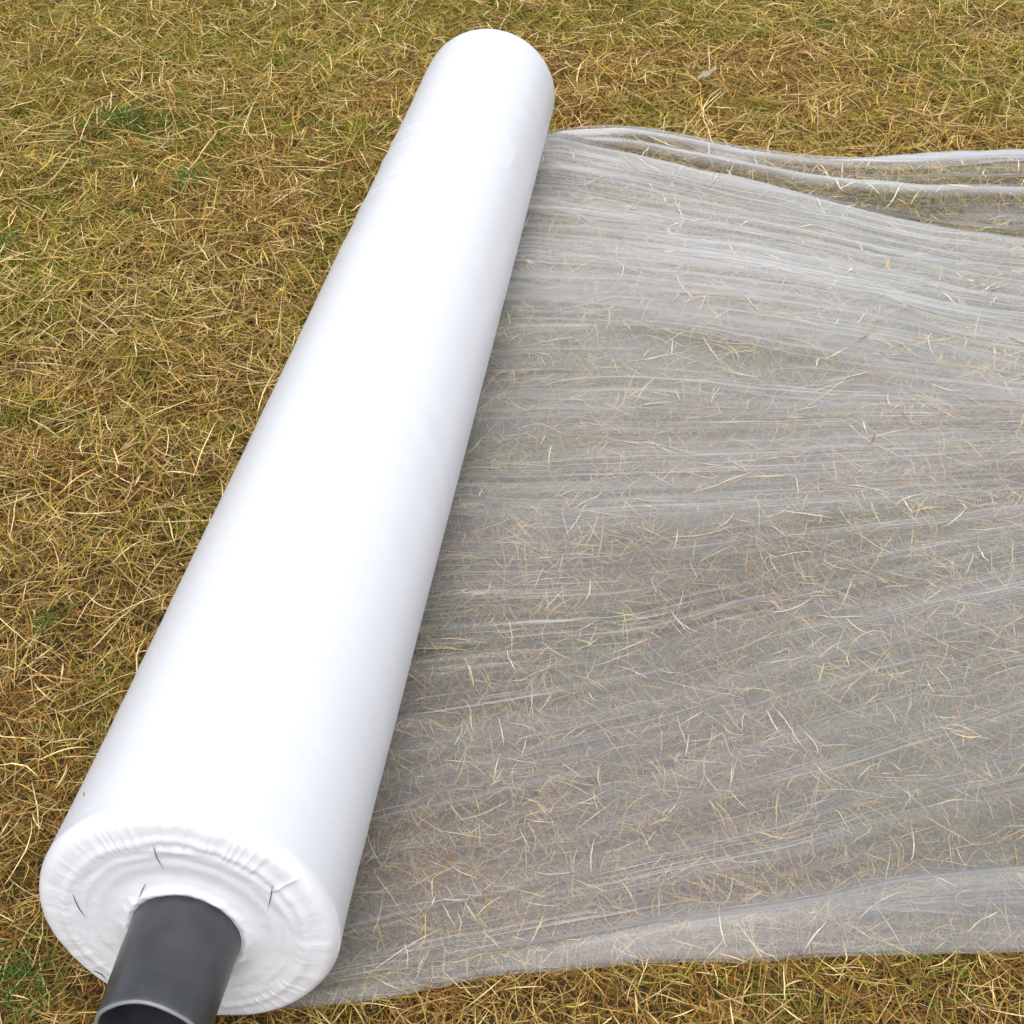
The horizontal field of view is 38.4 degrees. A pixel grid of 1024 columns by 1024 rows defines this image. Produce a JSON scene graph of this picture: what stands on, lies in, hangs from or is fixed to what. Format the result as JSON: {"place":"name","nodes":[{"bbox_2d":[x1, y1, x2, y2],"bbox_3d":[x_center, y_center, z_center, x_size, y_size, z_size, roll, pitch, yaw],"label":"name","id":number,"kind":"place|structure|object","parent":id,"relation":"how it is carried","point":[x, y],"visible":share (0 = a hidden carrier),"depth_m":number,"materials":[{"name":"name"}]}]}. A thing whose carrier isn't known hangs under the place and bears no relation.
{"place":"outdoors","nodes":[
{"label":"outdoors","id":0,"kind":"place"},
{"bbox_2d":[0,0,1023,1023],"bbox_3d":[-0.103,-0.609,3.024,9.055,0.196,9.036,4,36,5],"label":"dry grass","id":1,"kind":"structure","parent":0,"point":[291,189],"depth_m":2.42,"materials":[{"name":"yellow plant"}]},
{"bbox_2d":[0,224,26,248],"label":"green tuft","id":2,"kind":"object","parent":1,"relation":"on","point":[1,236],"visible":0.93,"depth_m":3.06,"materials":[{"name":"green plant"}]},
{"bbox_2d":[0,919,75,1023],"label":"green tuft","id":3,"kind":"object","parent":1,"relation":"on","point":[18,973],"visible":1,"depth_m":1.57,"materials":[{"name":"green plant"}]},
{"bbox_2d":[1,105,85,133],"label":"dry stalk","id":4,"kind":"object","parent":1,"relation":"on","point":[49,124],"visible":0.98,"depth_m":3.59,"materials":[{"name":"yellow plant"}]},
{"bbox_2d":[29,599,75,644],"bbox_3d":[-0.644,0.149,2.054,0.054,0.041,0.087,10,37,14],"label":"green tuft","id":5,"kind":"object","parent":1,"relation":"on","point":[50,619],"visible":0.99,"depth_m":2.05,"materials":[{"name":"green plant"}]},
{"bbox_2d":[63,683,120,712],"bbox_3d":[-0.545,0.243,1.921,0.091,0.006,0.007,-25,42,-31],"label":"dry stalk","id":6,"kind":"object","parent":1,"relation":"on","point":[92,700],"visible":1,"depth_m":1.92,"materials":[{"name":"yellow plant"}]},
{"bbox_2d":[92,102,185,146],"bbox_3d":[-0.936,-0.961,3.610,0.218,0.061,0.224,-26,43,-31],"label":"green tuft","id":7,"kind":"object","parent":1,"relation":"on","point":[127,117],"visible":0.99,"depth_m":3.60,"materials":[{"name":"green plant"}]},
{"bbox_2d":[130,91,179,102],"bbox_3d":[-0.917,-1.063,3.753,0.185,0.008,0.006,17,39,23],"label":"dry stalk","id":8,"kind":"object","parent":1,"relation":"on","point":[152,95],"visible":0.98,"depth_m":3.75,"materials":[{"name":"yellow plant"}]},
{"bbox_2d":[169,162,211,196],"bbox_3d":[-0.727,-0.761,3.317,0.105,0.049,0.144,-15,38,-20],"label":"green tuft","id":9,"kind":"object","parent":1,"relation":"on","point":[183,171],"visible":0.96,"depth_m":3.31,"materials":[{"name":"green plant"}]},
{"bbox_2d":[39,29,554,1023],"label":"film roll","id":10,"kind":"object","parent":1,"relation":"on","point":[233,777],"visible":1,"depth_m":1.65,"materials":[{"name":"white"}]},
{"bbox_2d":[466,979,500,1007],"bbox_3d":[-0.032,0.508,1.546,0.056,0.004,0.002,-28,44,-33],"label":"dry stalk","id":11,"kind":"object","parent":1,"relation":"on","point":[484,993],"visible":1,"depth_m":1.55,"materials":[{"name":"yellow plant"}]},
{"bbox_2d":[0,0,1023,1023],"bbox_3d":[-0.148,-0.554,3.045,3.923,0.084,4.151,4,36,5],"label":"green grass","id":12,"kind":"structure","parent":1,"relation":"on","point":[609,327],"depth_m":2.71,"materials":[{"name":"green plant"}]},
{"bbox_2d":[321,128,1023,990],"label":"plastic sheet","id":13,"kind":"object","parent":1,"relation":"on","point":[779,170],"visible":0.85,"depth_m":2.99,"materials":[{"name":"white plastic"}]},
{"bbox_2d":[697,66,717,79],"bbox_3d":[0.510,-1.145,3.832,0.026,0.022,0.076,26,43,32],"label":"pale leaf","id":14,"kind":"object","parent":1,"relation":"on","point":[707,73],"visible":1,"depth_m":3.84,"materials":[{"name":"beige plant"}]}
]}

